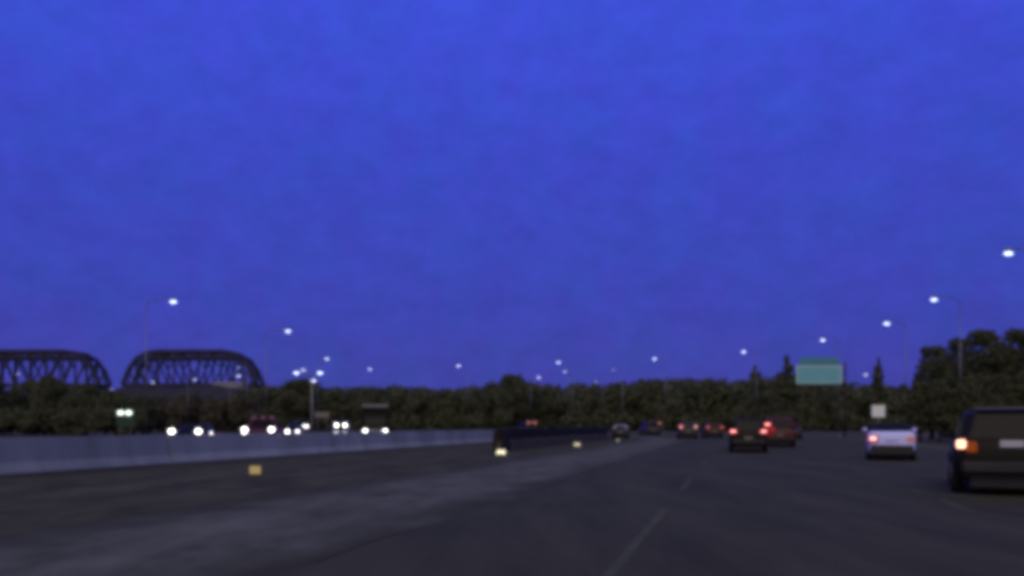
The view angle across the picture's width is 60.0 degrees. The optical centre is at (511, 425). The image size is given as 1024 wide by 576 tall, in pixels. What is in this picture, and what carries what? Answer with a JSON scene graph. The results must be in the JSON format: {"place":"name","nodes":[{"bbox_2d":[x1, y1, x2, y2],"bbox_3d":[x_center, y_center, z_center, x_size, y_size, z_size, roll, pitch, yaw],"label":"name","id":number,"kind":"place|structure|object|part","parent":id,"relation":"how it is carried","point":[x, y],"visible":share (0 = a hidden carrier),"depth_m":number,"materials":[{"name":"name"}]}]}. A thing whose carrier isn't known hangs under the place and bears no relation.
{"place":"outdoors","nodes":[
{"label":"outdoors","id":0,"kind":"place"},
{"bbox_2d":[0,349,111,390],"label":"truss bridge","id":1,"kind":"structure","parent":0,"point":[7,356],"depth_m":329.80,"materials":[{"name":"metal"}]},
{"bbox_2d":[115,386,243,430],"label":"embankment","id":2,"kind":"structure","parent":0,"point":[215,392],"depth_m":246.07,"materials":[{"name":"grey concrete"}]},
{"bbox_2d":[120,349,265,388],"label":"truss bridge","id":3,"kind":"structure","parent":0,"point":[158,355],"depth_m":329.75,"materials":[{"name":"metal"}]},
{"bbox_2d":[250,466,260,475],"bbox_3d":[-7.073,1.258,24.500,0.338,0.284,0.200,0,0,14],"label":"delineator","id":4,"kind":"object","parent":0,"point":[255,470],"visible":0.98,"depth_m":24.44,"materials":[{"name":"plastic"}]},
{"bbox_2d":[13,432,528,439],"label":"opposite road","id":5,"kind":"structure","parent":0,"point":[217,432],"depth_m":178.40,"materials":[{"name":"grey asphalt"}]},
{"bbox_2d":[187,378,196,423],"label":"street lamp","id":6,"kind":"object","parent":5,"relation":"on","point":[187,398],"visible":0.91,"depth_m":189.96,"materials":[{"name":"metal"}]},
{"bbox_2d":[169,424,218,434],"bbox_3d":[-16.773,0.657,46.800,2.140,1.459,4.807,0,0,-9],"label":"car","id":7,"kind":"object","parent":5,"relation":"on","point":[188,429],"visible":0.43,"depth_m":46.26,"materials":[{"name":"blue paint"}]},
{"bbox_2d":[242,417,284,433],"bbox_3d":[-15.608,0.415,55.782,2.340,1.943,5.830,0,0,-9],"label":"car","id":8,"kind":"object","parent":5,"relation":"on","point":[263,425],"visible":0.62,"depth_m":54.79,"materials":[{"name":"red paint"}]},
{"bbox_2d":[282,425,306,432],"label":"car","id":9,"kind":"object","parent":5,"relation":"on","point":[295,429],"visible":0.59,"depth_m":81.54,"materials":[{"name":"grey paint"}]},
{"bbox_2d":[292,421,311,432],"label":"car","id":10,"kind":"object","parent":5,"relation":"on","point":[306,424],"visible":0.27,"depth_m":105.33,"materials":[{"name":"blue paint"}]},
{"bbox_2d":[294,368,322,432],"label":"mast lamp","id":11,"kind":"object","parent":5,"relation":"on","point":[311,379],"visible":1,"depth_m":131.89,"materials":[{"name":"metal"}]},
{"bbox_2d":[315,412,328,431],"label":"roadside sign","id":12,"kind":"object","parent":5,"relation":"on","point":[321,415],"visible":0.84,"depth_m":119.98,"materials":[{"name":"metal"}]},
{"bbox_2d":[360,404,390,431],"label":"box truck","id":13,"kind":"object","parent":5,"relation":"on","point":[374,417],"visible":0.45,"depth_m":73.61,"materials":[{"name":"black paint"}]},
{"bbox_2d":[0,431,639,536],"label":"verge","id":14,"kind":"structure","parent":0,"point":[34,503],"depth_m":22.15,"materials":[{"name":"grey asphalt"}]},
{"bbox_2d":[229,375,239,431],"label":"street lamp","id":15,"kind":"object","parent":14,"relation":"on","point":[229,395],"visible":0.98,"depth_m":194.96,"materials":[{"name":"metal"}]},
{"bbox_2d":[0,430,493,478],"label":"concrete barrier","id":16,"kind":"object","parent":14,"relation":"on","point":[28,456],"visible":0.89,"depth_m":32.90,"materials":[{"name":"grey concrete"}]},
{"bbox_2d":[497,450,504,453],"bbox_3d":[-0.524,1.319,43.000,0.416,0.272,0.200,0,0,14],"label":"delineator","id":17,"kind":"object","parent":14,"relation":"on","point":[500,451],"visible":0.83,"depth_m":42.94,"materials":[{"name":"plastic"}]},
{"bbox_2d":[493,427,607,451],"bbox_3d":[5.301,0.760,72.290,1.312,1.280,51.781,0,0,13],"label":"guard rail","id":18,"kind":"object","parent":14,"relation":"on","point":[502,437],"visible":0.95,"depth_m":57.42,"materials":[{"name":"metal"}]},
{"bbox_2d":[611,425,629,437],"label":"car","id":19,"kind":"object","parent":14,"relation":"on","point":[620,430],"visible":0.99,"depth_m":95.08,"materials":[{"name":"grey paint"}]},
{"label":"rear window","id":20,"kind":"part","parent":19,"relation":"part of","materials":[{"name":"black glass"}]},
{"bbox_2d":[329,420,353,431],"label":"car","id":21,"kind":"object","parent":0,"point":[341,425],"visible":0.53,"depth_m":81.18,"materials":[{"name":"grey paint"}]},
{"bbox_2d":[0,431,688,575],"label":"shoulder","id":22,"kind":"object","parent":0,"point":[274,536],"visible":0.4,"depth_m":12.36},
{"bbox_2d":[516,421,536,427],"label":"van","id":23,"kind":"object","parent":22,"relation":"on","point":[528,424],"visible":0.27,"depth_m":150.32,"materials":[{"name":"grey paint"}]},
{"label":"side window","id":24,"kind":"part","parent":23,"relation":"part of","materials":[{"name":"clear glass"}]},
{"bbox_2d":[0,426,951,566],"bbox_3d":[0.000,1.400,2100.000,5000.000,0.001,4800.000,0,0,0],"label":"ground","id":25,"kind":"structure","parent":0,"point":[857,434],"depth_m":113.91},
{"bbox_2d":[0,380,12,435],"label":"broadleaf tree","id":26,"kind":"object","parent":25,"relation":"on","point":[5,399],"visible":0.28,"depth_m":123.69,"materials":[{"name":"green plant"}]},
{"bbox_2d":[0,407,36,435],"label":"shrub","id":27,"kind":"object","parent":25,"relation":"on","point":[9,417],"visible":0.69,"depth_m":114.80,"materials":[{"name":"green plant"}]},
{"bbox_2d":[1,379,35,434],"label":"broadleaf tree","id":28,"kind":"object","parent":25,"relation":"on","point":[20,398],"visible":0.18,"depth_m":130.34,"materials":[{"name":"green plant"}]},
{"bbox_2d":[16,407,67,435],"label":"shrub","id":29,"kind":"object","parent":25,"relation":"on","point":[39,419],"visible":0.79,"depth_m":114.69,"materials":[{"name":"green plant"}]},
{"bbox_2d":[28,375,70,435],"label":"broadleaf tree","id":30,"kind":"object","parent":25,"relation":"on","point":[49,391],"visible":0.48,"depth_m":123.61,"materials":[{"name":"green plant"}]},
{"bbox_2d":[51,407,94,435],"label":"shrub","id":31,"kind":"object","parent":25,"relation":"on","point":[71,417],"visible":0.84,"depth_m":114.42,"materials":[{"name":"green plant"}]},
{"bbox_2d":[57,382,102,435],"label":"broadleaf tree","id":32,"kind":"object","parent":25,"relation":"on","point":[88,394],"visible":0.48,"depth_m":122.65,"materials":[{"name":"green plant"}]},
{"bbox_2d":[78,407,119,435],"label":"shrub","id":33,"kind":"object","parent":25,"relation":"on","point":[102,419],"visible":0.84,"depth_m":114.51,"materials":[{"name":"green plant"}]},
{"bbox_2d":[94,389,138,435],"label":"broadleaf tree","id":34,"kind":"object","parent":25,"relation":"on","point":[115,399],"visible":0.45,"depth_m":122.25,"materials":[{"name":"green plant"}]},
{"bbox_2d":[116,411,133,435],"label":"lit sign","id":35,"kind":"object","parent":25,"relation":"on","point":[126,420],"visible":0.94,"depth_m":99.97,"materials":[{"name":"metal"}]},
{"bbox_2d":[115,407,148,435],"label":"shrub","id":36,"kind":"object","parent":25,"relation":"on","point":[139,418],"visible":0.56,"depth_m":115.17,"materials":[{"name":"green plant"}]},
{"bbox_2d":[128,395,161,434],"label":"broadleaf tree","id":37,"kind":"object","parent":25,"relation":"on","point":[154,416],"visible":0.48,"depth_m":132.91,"materials":[{"name":"green plant"}]},
{"bbox_2d":[149,396,170,431],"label":"broadleaf tree","id":38,"kind":"object","parent":25,"relation":"on","point":[162,401],"visible":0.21,"depth_m":194.49,"materials":[{"name":"green plant"}]},
{"bbox_2d":[145,298,176,434],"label":"street lamp","id":39,"kind":"object","parent":25,"relation":"on","point":[172,299],"visible":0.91,"depth_m":75.97,"materials":[{"name":"metal"}]},
{"bbox_2d":[165,393,203,430],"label":"broadleaf tree","id":40,"kind":"object","parent":25,"relation":"on","point":[177,411],"visible":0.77,"depth_m":192.07,"materials":[{"name":"green plant"}]},
{"bbox_2d":[199,397,236,431],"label":"broadleaf tree","id":41,"kind":"object","parent":25,"relation":"on","point":[214,413],"visible":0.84,"depth_m":189.59,"materials":[{"name":"green plant"}]},
{"bbox_2d":[211,382,247,387],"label":"bridge abutment","id":42,"kind":"object","parent":25,"relation":"on","point":[236,384],"visible":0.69,"depth_m":319.50,"materials":[{"name":"grey concrete"}]},
{"bbox_2d":[225,395,268,430],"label":"broadleaf tree","id":43,"kind":"object","parent":25,"relation":"on","point":[241,410],"visible":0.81,"depth_m":188.26,"materials":[{"name":"green plant"}]},
{"bbox_2d":[278,378,323,425],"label":"broadleaf tree","id":44,"kind":"object","parent":25,"relation":"on","point":[294,403],"visible":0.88,"depth_m":203.46,"materials":[{"name":"green plant"}]},
{"bbox_2d":[491,374,545,427],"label":"broadleaf tree","id":45,"kind":"object","parent":25,"relation":"on","point":[520,400],"visible":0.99,"depth_m":212.45,"materials":[{"name":"green plant"}]},
{"bbox_2d":[220,376,937,430],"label":"wood","id":46,"kind":"object","parent":25,"relation":"on","point":[700,403],"visible":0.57,"depth_m":224.17,"materials":[{"name":"green plant"}]},
{"bbox_2d":[613,368,622,424],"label":"street lamp","id":47,"kind":"object","parent":25,"relation":"on","point":[622,395],"visible":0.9,"depth_m":169.96,"materials":[{"name":"metal"}]},
{"bbox_2d":[652,357,666,432],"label":"street lamp","id":48,"kind":"object","parent":25,"relation":"on","point":[654,358],"visible":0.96,"depth_m":164.96,"materials":[{"name":"metal"}]},
{"bbox_2d":[741,350,756,418],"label":"street lamp","id":49,"kind":"object","parent":25,"relation":"on","point":[756,379],"visible":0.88,"depth_m":139.96,"materials":[{"name":"metal"}]},
{"bbox_2d":[742,364,770,422],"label":"conifer","id":50,"kind":"object","parent":25,"relation":"on","point":[762,411],"visible":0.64,"depth_m":189.03,"materials":[{"name":"green plant"}]},
{"bbox_2d":[766,355,804,426],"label":"conifer","id":51,"kind":"object","parent":25,"relation":"on","point":[785,404],"visible":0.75,"depth_m":174.19,"materials":[{"name":"green plant"}]},
{"bbox_2d":[796,357,845,436],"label":"road sign","id":52,"kind":"object","parent":25,"relation":"on","point":[818,370],"visible":0.97,"depth_m":106.02,"materials":[{"name":"metal"}]},
{"bbox_2d":[820,338,839,436],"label":"street lamp","id":53,"kind":"object","parent":25,"relation":"on","point":[822,339],"visible":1,"depth_m":113.98,"materials":[{"name":"metal"}]},
{"bbox_2d":[866,357,890,427],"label":"conifer","id":54,"kind":"object","parent":25,"relation":"on","point":[879,392],"visible":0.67,"depth_m":179.35,"materials":[{"name":"green plant"}]},
{"bbox_2d":[883,321,906,415],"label":"street lamp","id":55,"kind":"object","parent":25,"relation":"on","point":[905,386],"visible":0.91,"depth_m":92.97,"materials":[{"name":"metal"}]},
{"bbox_2d":[905,381,933,441],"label":"shrub","id":56,"kind":"object","parent":25,"relation":"on","point":[916,404],"visible":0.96,"depth_m":73.59,"materials":[{"name":"green plant"}]},
{"bbox_2d":[903,345,945,438],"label":"broadleaf tree","id":57,"kind":"object","parent":25,"relation":"on","point":[922,375],"visible":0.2,"depth_m":89.54,"materials":[{"name":"green plant"}]},
{"bbox_2d":[925,379,956,442],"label":"shrub","id":58,"kind":"object","parent":25,"relation":"on","point":[939,393],"visible":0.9,"depth_m":72.38,"materials":[{"name":"green plant"}]},
{"bbox_2d":[930,296,960,395],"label":"street lamp","id":59,"kind":"object","parent":25,"relation":"on","point":[933,297],"visible":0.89,"depth_m":74.96,"materials":[{"name":"metal"}]},
{"bbox_2d":[926,337,978,439],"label":"broadleaf tree","id":60,"kind":"object","parent":25,"relation":"on","point":[944,362],"visible":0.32,"depth_m":83.47,"materials":[{"name":"green plant"}]},
{"bbox_2d":[944,375,986,433],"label":"shrub","id":61,"kind":"object","parent":25,"relation":"on","point":[972,399],"visible":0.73,"depth_m":71.67,"materials":[{"name":"green plant"}]},
{"bbox_2d":[943,328,1019,401],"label":"broadleaf tree","id":62,"kind":"object","parent":25,"relation":"on","point":[982,339],"visible":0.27,"depth_m":79.31,"materials":[{"name":"green plant"}]},
{"bbox_2d":[978,327,1023,390],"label":"broadleaf tree","id":63,"kind":"object","parent":25,"relation":"on","point":[1008,357],"visible":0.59,"depth_m":76.99,"materials":[{"name":"green plant"}]},
{"bbox_2d":[982,373,1021,406],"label":"shrub","id":64,"kind":"object","parent":25,"relation":"on","point":[1001,399],"visible":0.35,"depth_m":70.46,"materials":[{"name":"green plant"}]},
{"bbox_2d":[1002,248,1023,254],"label":"street lamp","id":65,"kind":"object","parent":25,"relation":"on","point":[1008,249],"visible":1,"depth_m":54.91,"materials":[{"name":"metal"}]},
{"bbox_2d":[1009,372,1023,406],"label":"shrub","id":66,"kind":"object","parent":25,"relation":"on","point":[1019,387],"visible":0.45,"depth_m":69.95,"materials":[{"name":"green plant"}]},
{"bbox_2d":[0,0,1023,400],"label":"sky","id":67,"kind":"structure","parent":0,"point":[415,191],"materials":[{"name":"blue"}]},
{"bbox_2d":[223,431,1023,575],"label":"road","id":68,"kind":"structure","parent":0,"point":[786,511],"depth_m":12.45,"materials":[{"name":"grey asphalt"}]},
{"bbox_2d":[638,421,660,435],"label":"van","id":69,"kind":"object","parent":68,"relation":"on","point":[651,428],"visible":1,"depth_m":118.21,"materials":[{"name":"blue paint"}]},
{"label":"rear window","id":70,"kind":"part","parent":69,"relation":"part of","materials":[{"name":"black glass"}]},
{"bbox_2d":[676,422,697,438],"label":"car","id":71,"kind":"object","parent":68,"relation":"on","point":[686,429],"visible":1,"depth_m":92.13,"materials":[{"name":"grey paint"}]},
{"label":"rear window","id":72,"kind":"part","parent":71,"relation":"part of","materials":[{"name":"black glass"}]},
{"bbox_2d":[701,423,723,437],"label":"car","id":73,"kind":"object","parent":68,"relation":"on","point":[712,430],"visible":0.98,"depth_m":96.15,"materials":[{"name":"red paint"}]},
{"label":"rear window","id":74,"kind":"part","parent":73,"relation":"part of","materials":[{"name":"black glass"}]},
{"bbox_2d":[726,419,768,452],"bbox_3d":[12.577,0.527,47.301,2.260,1.719,5.007,0,0,14],"label":"car","id":75,"kind":"object","parent":68,"relation":"on","point":[747,434],"visible":1,"depth_m":45.12,"materials":[{"name":"black paint"}]},
{"bbox_3d":[12.055,0.016,45.233,1.279,0.442,0.193,0,0,14],"label":"rear window","id":76,"kind":"part","parent":75,"relation":"part of","materials":[{"name":"black glass"}]},
{"bbox_2d":[764,417,795,446],"bbox_3d":[17.542,0.412,58.447,2.320,1.949,5.307,0,0,14],"label":"van","id":77,"kind":"object","parent":68,"relation":"on","point":[781,431],"visible":0.62,"depth_m":56.09,"materials":[{"name":"red paint"}]},
{"bbox_3d":[16.970,-0.123,56.185,1.331,0.596,0.108,0,0,14],"label":"rear window","id":78,"kind":"part","parent":77,"relation":"part of","materials":[{"name":"black glass"}]},
{"bbox_2d":[602,434,976,575],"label":"lane markings","id":79,"kind":"object","parent":68,"relation":"on","point":[616,566],"visible":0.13,"depth_m":11.38,"materials":[{"name":"paint"}]},
{"bbox_2d":[794,425,802,438],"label":"car","id":80,"kind":"object","parent":68,"relation":"on","point":[798,431],"visible":0.36,"depth_m":87.97,"materials":[{"name":"grey paint"}]},
{"bbox_2d":[872,405,884,423],"bbox_3d":[23.964,0.035,58.042,0.863,2.730,0.115,0,0,0],"label":"square sign","id":81,"kind":"object","parent":68,"relation":"on","point":[878,411],"visible":0.8,"depth_m":57.98,"materials":[{"name":"metal"}]},
{"bbox_2d":[862,424,916,459],"bbox_3d":[15.752,0.651,36.976,2.140,1.471,4.707,0,0,21],"label":"car","id":82,"kind":"object","parent":68,"relation":"on","point":[890,440],"visible":1,"depth_m":34.98,"materials":[{"name":"white paint"}]},
{"bbox_3d":[15.285,0.139,35.761,1.174,0.211,0.478,0,0,21],"label":"rear window","id":83,"kind":"part","parent":82,"relation":"part of","materials":[{"name":"black glass"}]},
{"bbox_2d":[941,407,1023,491],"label":"suv","id":84,"kind":"object","parent":68,"relation":"on","point":[986,448],"visible":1,"depth_m":17.56,"materials":[{"name":"black paint"}]},
{"bbox_3d":[9.715,0.016,19.247,0.119,0.441,2.644,0,0,25],"label":"side window","id":85,"kind":"part","parent":84,"relation":"part of","materials":[{"name":"black glass"}]},
{"bbox_3d":[9.856,0.016,17.518,1.401,0.442,0.193,0,0,25],"label":"rear window","id":86,"kind":"part","parent":84,"relation":"part of","materials":[{"name":"black glass"}]},
{"bbox_2d":[700,434,948,450],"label":"shoulder","id":87,"kind":"object","parent":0,"point":[935,447],"visible":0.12,"depth_m":62.03}
]}

